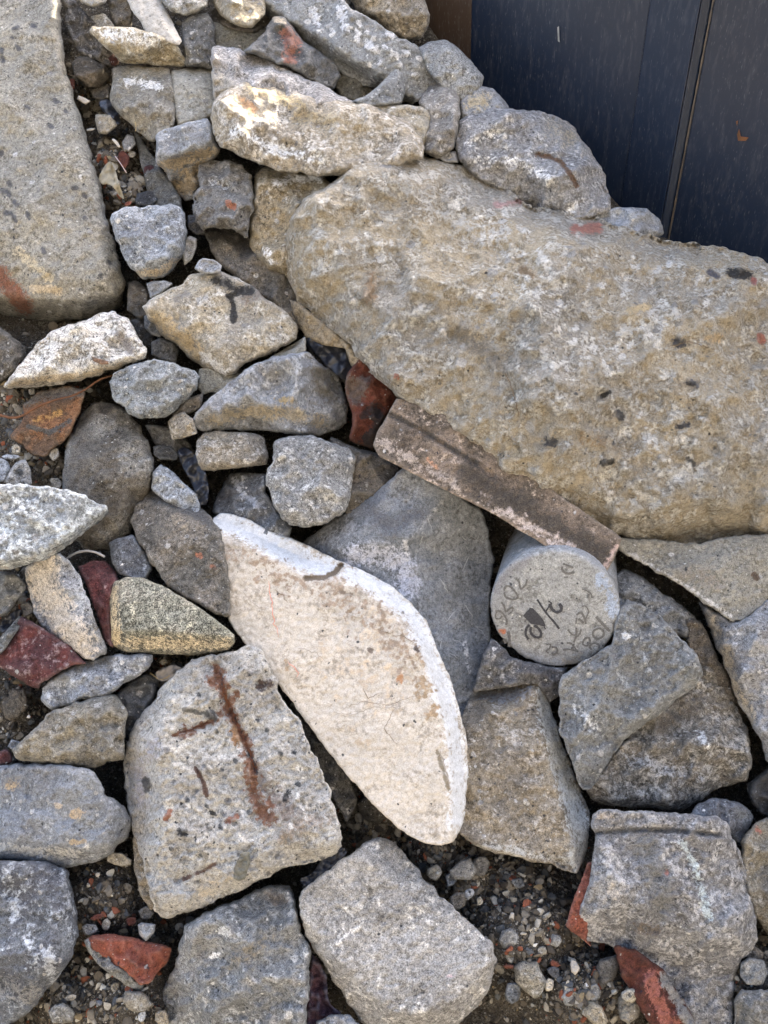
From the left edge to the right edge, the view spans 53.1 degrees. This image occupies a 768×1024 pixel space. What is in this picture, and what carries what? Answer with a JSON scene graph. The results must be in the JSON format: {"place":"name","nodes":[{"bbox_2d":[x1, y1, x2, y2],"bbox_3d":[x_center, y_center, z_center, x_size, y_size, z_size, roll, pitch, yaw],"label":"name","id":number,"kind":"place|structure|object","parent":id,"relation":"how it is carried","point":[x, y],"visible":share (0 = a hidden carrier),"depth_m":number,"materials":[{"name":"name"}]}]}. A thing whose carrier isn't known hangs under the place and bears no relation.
{"place":"outdoors","nodes":[
{"label":"outdoors","id":0,"kind":"place"},
{"bbox_2d":[0,0,767,1023],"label":"ground","id":1,"kind":"structure","parent":0,"point":[110,776],"depth_m":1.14,"materials":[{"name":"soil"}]},
{"bbox_2d":[0,327,25,381],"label":"cobble","id":2,"kind":"object","parent":1,"relation":"on","point":[12,352],"visible":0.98,"depth_m":1.19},
{"bbox_2d":[0,571,25,616],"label":"cobble","id":3,"kind":"object","parent":1,"relation":"on","point":[12,587],"visible":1,"depth_m":1.07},
{"bbox_2d":[0,483,107,569],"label":"rock","id":4,"kind":"object","parent":3,"relation":"on","point":[40,523],"depth_m":1.03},
{"bbox_2d":[2,689,28,719],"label":"stone","id":5,"kind":"object","parent":1,"relation":"on","point":[15,705],"visible":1,"depth_m":1.08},
{"bbox_2d":[4,459,31,484],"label":"cobble","id":6,"kind":"object","parent":1,"relation":"on","point":[19,471],"visible":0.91,"depth_m":1.12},
{"bbox_2d":[0,860,78,1023],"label":"concrete boulder","id":7,"kind":"object","parent":1,"relation":"on","point":[39,932],"visible":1,"depth_m":0.94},
{"bbox_2d":[10,385,84,456],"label":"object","id":8,"kind":"object","parent":1,"relation":"on","point":[43,430],"visible":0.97,"depth_m":1.15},
{"bbox_2d":[0,375,112,418],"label":"dead root","id":9,"kind":"object","parent":8,"relation":"on","point":[42,404],"visible":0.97,"depth_m":1.14,"materials":[{"name":"brown plant"}]},
{"bbox_2d":[48,1003,74,1022],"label":"stone","id":10,"kind":"object","parent":1,"relation":"on","point":[61,1013],"visible":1,"depth_m":0.94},
{"bbox_2d":[0,0,125,321],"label":"concrete beam","id":11,"kind":"structure","parent":1,"relation":"on","point":[59,259],"depth_m":1.26,"materials":[{"name":"concrete"}]},
{"bbox_2d":[0,763,131,867],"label":"concrete boulder","id":12,"kind":"object","parent":1,"relation":"on","point":[66,816],"visible":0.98,"depth_m":0.97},
{"bbox_2d":[12,694,127,767],"bbox_3d":[-0.420,0.296,1.042,0.172,0.127,0.114,-4,40,0],"label":"concrete chunk","id":13,"kind":"object","parent":12,"relation":"on","point":[89,733],"visible":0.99,"depth_m":0.99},
{"bbox_2d":[4,311,146,388],"bbox_3d":[-0.480,-0.248,1.192,0.219,0.118,0.203,-14,41,-13],"label":"concrete chunk","id":14,"kind":"object","parent":1,"relation":"on","point":[61,355],"visible":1,"depth_m":1.13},
{"bbox_2d":[41,653,152,709],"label":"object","id":15,"kind":"object","parent":1,"relation":"on","point":[101,676],"visible":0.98,"depth_m":1.03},
{"bbox_2d":[0,616,85,687],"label":"brick","id":16,"kind":"object","parent":15,"relation":"on","point":[33,654],"visible":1,"depth_m":1.04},
{"bbox_2d":[25,553,106,660],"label":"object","id":17,"kind":"object","parent":15,"relation":"on","point":[62,609],"depth_m":1.05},
{"bbox_2d":[78,560,117,646],"bbox_3d":[-0.395,0.131,1.108,0.046,0.104,0.154,-21,43,-20],"label":"brick","id":18,"kind":"object","parent":1,"relation":"on","point":[100,578],"visible":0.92,"depth_m":1.07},
{"bbox_2d":[91,85,110,99],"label":"cobble","id":19,"kind":"object","parent":1,"relation":"on","point":[102,92],"visible":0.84,"depth_m":1.36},
{"bbox_2d":[71,57,110,87],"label":"cobble","id":20,"kind":"object","parent":19,"relation":"on","point":[89,72],"visible":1,"depth_m":1.35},
{"bbox_2d":[95,114,116,134],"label":"stone","id":21,"kind":"object","parent":1,"relation":"on","point":[106,124],"visible":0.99,"depth_m":1.30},
{"bbox_2d":[62,401,153,552],"bbox_3d":[-0.438,-0.063,1.206,0.147,0.192,0.250,-19,42,-18],"label":"boulder","id":22,"kind":"object","parent":1,"relation":"on","point":[109,461],"visible":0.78,"depth_m":1.13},
{"bbox_2d":[84,934,170,990],"bbox_3d":[-0.328,0.562,0.974,0.112,0.095,0.054,8,41,13],"label":"brick","id":23,"kind":"object","parent":1,"relation":"on","point":[125,960],"visible":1,"depth_m":0.95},
{"bbox_2d":[109,535,151,578],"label":"rock","id":24,"kind":"object","parent":1,"relation":"on","point":[129,558],"depth_m":1.09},
{"bbox_2d":[123,990,150,1012],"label":"stone","id":25,"kind":"object","parent":1,"relation":"on","point":[136,1001],"visible":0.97,"depth_m":0.95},
{"bbox_2d":[116,674,159,736],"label":"concrete chunk","id":26,"kind":"object","parent":1,"relation":"on","point":[136,696],"visible":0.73,"depth_m":1.06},
{"bbox_2d":[110,65,174,141],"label":"concrete chunk","id":27,"kind":"object","parent":1,"relation":"on","point":[142,97],"visible":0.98,"depth_m":1.29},
{"bbox_2d":[89,26,184,66],"bbox_3d":[-0.426,-0.812,1.338,0.164,0.074,0.149,-4,40,0],"label":"concrete wedge","id":28,"kind":"object","parent":27,"relation":"on","point":[130,45],"visible":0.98,"depth_m":1.29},
{"bbox_2d":[62,0,111,65],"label":"rock","id":29,"kind":"object","parent":28,"relation":"on","point":[80,24],"visible":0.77,"depth_m":1.40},
{"bbox_2d":[109,0,132,26],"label":"cobble","id":30,"kind":"object","parent":28,"relation":"on","point":[121,12],"visible":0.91,"depth_m":1.37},
{"bbox_2d":[127,0,181,44],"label":"concrete board","id":31,"kind":"object","parent":28,"relation":"on","point":[153,16],"visible":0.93,"depth_m":1.32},
{"bbox_2d":[131,318,153,346],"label":"cobble","id":32,"kind":"object","parent":1,"relation":"on","point":[146,336],"visible":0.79,"depth_m":1.23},
{"bbox_2d":[127,280,148,319],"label":"cobble","id":33,"kind":"object","parent":32,"relation":"on","point":[137,296],"visible":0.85,"depth_m":1.23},
{"bbox_2d":[133,837,153,909],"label":"cobble","id":34,"kind":"object","parent":1,"relation":"on","point":[143,887],"visible":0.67,"depth_m":0.98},
{"bbox_2d":[110,204,186,279],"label":"concrete chunk","id":35,"kind":"object","parent":1,"relation":"on","point":[150,240],"visible":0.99,"depth_m":1.18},
{"bbox_2d":[99,162,123,198],"bbox_3d":[-0.452,-0.544,1.264,0.030,0.047,0.057,-16,41,-15],"label":"dead leaf","id":36,"kind":"object","parent":35,"relation":"on","point":[108,175],"visible":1,"depth_m":1.27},
{"bbox_2d":[134,131,182,209],"bbox_3d":[-0.390,-0.583,1.324,0.052,0.106,0.206,-14,41,-12],"label":"concrete slab","id":37,"kind":"object","parent":35,"relation":"on","point":[158,183],"depth_m":1.30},
{"bbox_2d":[151,338,178,362],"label":"cobble","id":38,"kind":"object","parent":1,"relation":"on","point":[163,349],"visible":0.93,"depth_m":1.20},
{"bbox_2d":[146,425,195,453],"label":"cobble","id":39,"kind":"object","parent":1,"relation":"on","point":[160,435],"visible":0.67,"depth_m":1.17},
{"bbox_2d":[109,359,199,418],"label":"pebbled stone","id":40,"kind":"object","parent":39,"relation":"on","point":[153,388],"visible":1,"depth_m":1.12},
{"bbox_2d":[168,412,196,439],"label":"cobble","id":41,"kind":"object","parent":39,"relation":"on","point":[181,425],"visible":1,"depth_m":1.12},
{"bbox_2d":[173,394,202,414],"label":"cobble","id":42,"kind":"object","parent":39,"relation":"on","point":[191,404],"visible":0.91,"depth_m":1.15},
{"bbox_2d":[110,577,234,654],"bbox_3d":[-0.290,0.146,1.074,0.204,0.125,0.118,2,40,7],"label":"worn stone","id":43,"kind":"object","parent":1,"relation":"on","point":[149,616],"visible":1,"depth_m":1.02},
{"bbox_2d":[130,488,230,616],"bbox_3d":[-0.284,0.069,1.114,0.109,0.134,0.274,-23,43,-22],"label":"rock","id":44,"kind":"object","parent":1,"relation":"on","point":[184,549],"depth_m":1.06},
{"bbox_2d":[151,465,199,511],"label":"concrete chunk","id":45,"kind":"object","parent":44,"relation":"on","point":[168,485],"visible":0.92,"depth_m":1.11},
{"bbox_2d":[153,445,178,459],"bbox_3d":[-0.328,-0.089,1.157,0.039,0.023,0.033,-4,40,0],"label":"slate flake","id":46,"kind":"object","parent":45,"relation":"on","point":[162,452],"visible":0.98,"depth_m":1.15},
{"bbox_2d":[178,447,208,504],"bbox_3d":[-0.275,-0.053,1.130,0.026,0.056,0.091,-21,43,-20],"label":"plastic film","id":47,"kind":"object","parent":44,"relation":"on","point":[196,474],"visible":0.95,"depth_m":1.13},
{"bbox_2d":[155,118,219,200],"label":"concrete chunk","id":48,"kind":"object","parent":1,"relation":"on","point":[184,151],"visible":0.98,"depth_m":1.25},
{"bbox_2d":[171,68,213,124],"bbox_3d":[-0.329,-0.732,1.353,0.089,0.079,0.220,-10,40,-8],"label":"kerb fragment","id":49,"kind":"object","parent":48,"relation":"on","point":[193,96],"visible":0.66,"depth_m":1.30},
{"bbox_2d":[181,13,215,69],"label":"cobble","id":50,"kind":"object","parent":49,"relation":"on","point":[198,31],"visible":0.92,"depth_m":1.33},
{"bbox_2d":[162,0,207,15],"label":"cobble","id":51,"kind":"object","parent":50,"relation":"on","point":[185,7],"visible":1,"depth_m":1.33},
{"bbox_2d":[142,271,297,376],"bbox_3d":[-0.261,-0.309,1.238,0.253,0.166,0.267,-4,40,0],"label":"concrete chunk","id":52,"kind":"object","parent":1,"relation":"on","point":[224,324],"visible":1,"depth_m":1.16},
{"bbox_2d":[195,258,221,273],"bbox_3d":[-0.266,-0.374,1.167,0.042,0.021,0.036,-4,40,0],"label":"concrete chip","id":53,"kind":"object","parent":52,"relation":"on","point":[207,266],"visible":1,"depth_m":1.16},
{"bbox_2d":[123,645,341,918],"bbox_3d":[-0.217,0.358,1.016,0.249,0.287,0.315,-18,42,-17],"label":"concrete block","id":54,"kind":"object","parent":1,"relation":"on","point":[222,771],"depth_m":0.96,"materials":[{"name":"concrete"}]},
{"bbox_2d":[233,851,249,880],"bbox_3d":[-0.171,0.422,0.920,0.022,0.027,0.026,-4,40,0],"label":"dead leaf","id":55,"kind":"object","parent":54,"relation":"on","point":[241,867],"visible":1,"depth_m":0.92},
{"bbox_2d":[163,885,311,1023],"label":"concrete boulder","id":56,"kind":"object","parent":1,"relation":"on","point":[245,959],"visible":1,"depth_m":0.93,"materials":[{"name":"concrete"}]},
{"bbox_2d":[212,471,290,536],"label":"concrete chunk","id":57,"kind":"object","parent":1,"relation":"on","point":[243,494],"visible":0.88,"depth_m":1.13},
{"bbox_2d":[195,431,268,470],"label":"concrete chunk","id":58,"kind":"object","parent":57,"relation":"on","point":[217,450],"visible":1,"depth_m":1.12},
{"bbox_2d":[205,228,310,330],"bbox_3d":[-0.200,-0.381,1.270,0.115,0.149,0.284,-33,48,-31],"label":"concrete slab","id":59,"kind":"object","parent":1,"relation":"on","point":[234,254],"depth_m":1.23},
{"bbox_2d":[192,160,254,237],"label":"concrete chunk","id":60,"kind":"object","parent":59,"relation":"on","point":[223,196],"visible":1,"depth_m":1.22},
{"bbox_2d":[193,352,347,435],"bbox_3d":[-0.176,-0.192,1.208,0.234,0.163,0.210,-4,40,0],"label":"concrete boulder","id":61,"kind":"object","parent":1,"relation":"on","point":[302,393],"visible":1,"depth_m":1.14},
{"bbox_2d":[197,337,305,393],"bbox_3d":[-0.202,-0.223,1.173,0.175,0.065,0.049,-10,40,-7],"label":"stone","id":62,"kind":"object","parent":61,"relation":"on","point":[209,380],"visible":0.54,"depth_m":1.18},
{"bbox_2d":[303,336,351,379],"bbox_3d":[-0.088,-0.240,1.195,0.092,0.052,0.046,11,42,16],"label":"plastic film","id":63,"kind":"object","parent":61,"relation":"on","point":[335,360],"visible":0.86,"depth_m":1.19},
{"bbox_2d":[249,167,330,277],"bbox_3d":[-0.148,-0.489,1.292,0.157,0.148,0.278,-4,40,0],"label":"concrete chunk","id":64,"kind":"object","parent":1,"relation":"on","point":[279,196],"visible":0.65,"depth_m":1.24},
{"bbox_2d":[292,704,356,821],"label":"concrete chunk","id":65,"kind":"object","parent":1,"relation":"on","point":[338,782],"visible":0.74,"depth_m":1.03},
{"bbox_2d":[213,513,468,845],"bbox_3d":[-0.052,0.201,1.059,0.205,0.258,0.506,-32,47,-30],"label":"marble slab","id":66,"kind":"object","parent":1,"relation":"on","point":[355,662],"depth_m":1.00,"materials":[{"name":"stone"}]},
{"bbox_2d":[330,437,398,513],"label":"concrete chunk","id":67,"kind":"object","parent":1,"relation":"on","point":[373,473],"visible":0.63,"depth_m":1.15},
{"bbox_2d":[345,360,395,448],"bbox_3d":[-0.020,-0.179,1.205,0.077,0.133,0.166,-4,40,0],"label":"brick","id":68,"kind":"object","parent":67,"relation":"on","point":[371,398],"visible":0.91,"depth_m":1.16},
{"bbox_2d":[356,797,386,823],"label":"stone","id":69,"kind":"object","parent":1,"relation":"on","point":[369,811],"visible":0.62,"depth_m":1.04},
{"bbox_2d":[351,0,429,40],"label":"concrete chunk","id":70,"kind":"object","parent":1,"relation":"on","point":[408,20],"visible":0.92,"depth_m":1.34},
{"bbox_2d":[299,837,497,1023],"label":"concrete boulder","id":71,"kind":"object","parent":1,"relation":"on","point":[391,935],"visible":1,"depth_m":0.93,"materials":[{"name":"concrete"}]},
{"bbox_2d":[300,848,346,885],"bbox_3d":[-0.075,0.446,0.963,0.065,0.030,0.019,-23,43,-22],"label":"plastic film","id":72,"kind":"object","parent":71,"relation":"on","point":[326,864],"visible":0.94,"depth_m":0.96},
{"bbox_2d":[303,468,494,716],"bbox_3d":[0.065,0.094,1.159,0.249,0.297,0.329,-31,47,-29],"label":"granite block","id":73,"kind":"object","parent":1,"relation":"on","point":[422,546],"depth_m":1.11,"materials":[{"name":"stone"}]},
{"bbox_2d":[266,435,355,527],"bbox_3d":[-0.106,-0.046,1.143,0.134,0.141,0.194,-4,40,0],"label":"concrete chunk","id":74,"kind":"object","parent":73,"relation":"on","point":[309,479],"visible":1,"depth_m":1.09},
{"bbox_2d":[419,40,483,99],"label":"concrete chunk","id":75,"kind":"object","parent":1,"relation":"on","point":[448,64],"visible":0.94,"depth_m":1.30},
{"bbox_2d":[449,858,476,879],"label":"stone","id":76,"kind":"object","parent":1,"relation":"on","point":[464,869],"visible":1,"depth_m":0.99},
{"bbox_2d":[498,928,518,948],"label":"pebble","id":77,"kind":"object","parent":1,"relation":"on","point":[508,937],"visible":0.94,"depth_m":0.97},
{"bbox_2d":[459,684,590,872],"bbox_3d":[0.187,0.376,1.075,0.190,0.201,0.260,-4,40,0],"label":"concrete chunk","id":78,"kind":"object","parent":1,"relation":"on","point":[525,800],"visible":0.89,"depth_m":1.01,"materials":[{"name":"concrete"}]},
{"bbox_2d":[472,639,566,701],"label":"concrete chunk","id":79,"kind":"object","parent":78,"relation":"on","point":[500,668],"visible":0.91,"depth_m":1.08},
{"bbox_2d":[490,529,619,665],"bbox_3d":[0.268,0.098,1.185,0.176,0.260,0.306,7,41,13],"label":"concrete cylinder","id":80,"kind":"object","parent":79,"relation":"on","point":[555,605],"visible":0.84,"depth_m":1.06,"materials":[{"name":"concrete"}]},
{"bbox_2d":[373,399,621,569],"bbox_3d":[0.164,-0.043,1.094,0.359,0.174,0.108,15,43,21],"label":"roof tile","id":81,"kind":"object","parent":80,"relation":"on","point":[420,442],"visible":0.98,"depth_m":1.08,"materials":[{"name":"ceramic"}]},
{"bbox_2d":[286,155,767,543],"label":"concrete boulder","id":82,"kind":"object","parent":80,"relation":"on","point":[610,376],"visible":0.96,"depth_m":1.10,"materials":[{"name":"concrete"}]},
{"bbox_2d":[210,81,424,176],"bbox_3d":[-0.113,-0.650,1.302,0.347,0.147,0.347,-4,40,0],"label":"concrete boulder","id":83,"kind":"object","parent":82,"relation":"on","point":[275,128],"visible":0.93,"depth_m":1.21,"materials":[{"name":"concrete"}]},
{"bbox_2d":[210,45,352,105],"bbox_3d":[-0.173,-0.740,1.332,0.245,0.123,0.292,-4,40,0],"label":"concrete boulder","id":84,"kind":"object","parent":83,"relation":"on","point":[232,67],"visible":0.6,"depth_m":1.27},
{"bbox_2d":[214,22,265,55],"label":"concrete slab","id":85,"kind":"structure","parent":84,"relation":"on","point":[228,37],"depth_m":1.37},
{"bbox_2d":[211,8,269,32],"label":"concrete chunk","id":86,"kind":"object","parent":85,"relation":"on","point":[263,22],"visible":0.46,"depth_m":1.38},
{"bbox_2d":[212,0,265,27],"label":"cobble","id":87,"kind":"object","parent":86,"relation":"on","point":[246,13],"visible":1,"depth_m":1.32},
{"bbox_2d":[244,16,340,88],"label":"concrete chunk","id":88,"kind":"object","parent":84,"relation":"on","point":[279,41],"visible":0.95,"depth_m":1.30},
{"bbox_2d":[335,72,372,100],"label":"concrete slab","id":89,"kind":"structure","parent":83,"relation":"on","point":[349,88],"depth_m":1.34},
{"bbox_2d":[290,300,365,365],"bbox_3d":[-0.086,-0.278,1.220,0.199,0.098,0.079,30,50,33],"label":"concrete slab","id":90,"kind":"object","parent":82,"relation":"on","point":[313,327],"depth_m":1.19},
{"bbox_2d":[379,104,429,144],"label":"concrete chunk","id":91,"kind":"object","parent":82,"relation":"on","point":[417,118],"visible":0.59,"depth_m":1.26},
{"bbox_2d":[265,0,436,104],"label":"pebbled slab","id":92,"kind":"object","parent":91,"relation":"on","point":[348,41],"depth_m":1.31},
{"bbox_2d":[353,69,404,106],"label":"concrete chunk","id":93,"kind":"object","parent":91,"relation":"on","point":[389,89],"visible":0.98,"depth_m":1.26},
{"bbox_2d":[419,84,460,158],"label":"concrete chunk","id":94,"kind":"object","parent":82,"relation":"on","point":[439,104],"visible":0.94,"depth_m":1.26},
{"bbox_2d":[595,207,663,236],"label":"concrete chunk","id":95,"kind":"object","parent":82,"relation":"on","point":[644,220],"visible":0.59,"depth_m":1.26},
{"bbox_2d":[514,961,546,998],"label":"stone","id":96,"kind":"object","parent":1,"relation":"on","point":[530,980],"visible":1,"depth_m":0.96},
{"bbox_2d":[455,107,610,218],"bbox_3d":[0.265,-0.624,1.363,0.268,0.182,0.363,5,40,10],"label":"concrete boulder","id":97,"kind":"object","parent":1,"relation":"on","point":[534,158],"visible":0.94,"depth_m":1.26,"materials":[{"name":"concrete"}]},
{"bbox_2d":[460,86,508,118],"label":"concrete chunk","id":98,"kind":"object","parent":97,"relation":"on","point":[481,99],"visible":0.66,"depth_m":1.31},
{"bbox_2d":[581,1000,607,1023],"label":"stone","id":99,"kind":"object","parent":1,"relation":"on","point":[592,1012],"visible":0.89,"depth_m":0.95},
{"bbox_2d":[425,0,767,262],"bbox_3d":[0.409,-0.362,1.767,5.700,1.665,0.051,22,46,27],"label":"steel container","id":100,"kind":"object","parent":1,"relation":"on","point":[661,106],"visible":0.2,"depth_m":1.38,"materials":[{"name":"paint"}]},
{"bbox_2d":[595,956,618,984],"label":"stone","id":101,"kind":"object","parent":1,"relation":"on","point":[607,968],"visible":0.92,"depth_m":0.97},
{"bbox_2d":[618,986,639,1023],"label":"stone","id":102,"kind":"object","parent":1,"relation":"on","point":[629,1012],"visible":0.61,"depth_m":0.95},
{"bbox_2d":[614,945,695,1023],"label":"brick","id":103,"kind":"object","parent":1,"relation":"on","point":[659,1000],"visible":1,"depth_m":0.94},
{"bbox_2d":[617,569,695,638],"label":"concrete chunk","id":104,"kind":"object","parent":1,"relation":"on","point":[646,593],"visible":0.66,"depth_m":1.09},
{"bbox_2d":[566,809,757,1023],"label":"concrete block","id":105,"kind":"object","parent":1,"relation":"on","point":[668,893],"depth_m":0.95,"materials":[{"name":"concrete"}]},
{"bbox_2d":[587,666,751,812],"bbox_3d":[0.423,0.343,1.080,0.280,0.182,0.151,-32,47,-30],"label":"concrete chunk","id":106,"kind":"object","parent":1,"relation":"on","point":[685,751],"visible":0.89,"depth_m":1.04,"materials":[{"name":"concrete"}]},
{"bbox_2d":[558,599,702,789],"bbox_3d":[0.322,0.238,1.066,0.238,0.198,0.139,-24,44,-23],"label":"concrete chunk","id":107,"kind":"object","parent":106,"relation":"on","point":[642,669],"visible":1,"depth_m":1.03,"materials":[{"name":"concrete"}]},
{"bbox_2d":[691,798,752,845],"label":"cobble","id":108,"kind":"object","parent":1,"relation":"on","point":[737,817],"visible":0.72,"depth_m":1.00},
{"bbox_2d":[699,600,767,761],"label":"concrete chunk","id":109,"kind":"object","parent":1,"relation":"on","point":[741,646],"visible":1,"depth_m":1.05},
{"bbox_2d":[618,534,767,621],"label":"concrete slab","id":110,"kind":"object","parent":109,"relation":"on","point":[727,577],"depth_m":1.09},
{"bbox_2d":[686,619,750,742],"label":"concrete chunk","id":111,"kind":"object","parent":109,"relation":"on","point":[699,642],"visible":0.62,"depth_m":1.09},
{"bbox_2d":[733,989,767,1023],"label":"concrete chunk","id":112,"kind":"object","parent":1,"relation":"on","point":[750,1006],"visible":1,"depth_m":0.94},
{"bbox_2d":[740,818,767,933],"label":"concrete chunk","id":113,"kind":"object","parent":1,"relation":"on","point":[754,846],"visible":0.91,"depth_m":0.98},
{"bbox_2d":[740,958,767,985],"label":"cobble","id":114,"kind":"object","parent":1,"relation":"on","point":[753,971],"visible":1,"depth_m":0.95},
{"bbox_2d":[747,768,767,815],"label":"cobble","id":115,"kind":"object","parent":1,"relation":"on","point":[757,787],"visible":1,"depth_m":1.05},
{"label":"rubble","id":116,"kind":"object","parent":1,"relation":"on","visible":0},
{"bbox_2d":[307,955,340,1023],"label":"rock","id":117,"kind":"object","parent":116,"relation":"on","point":[319,1006],"visible":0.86,"depth_m":0.97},
{"bbox_2d":[316,1014,358,1023],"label":"cobble","id":118,"kind":"object","parent":116,"relation":"on","point":[339,1019],"visible":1,"depth_m":0.93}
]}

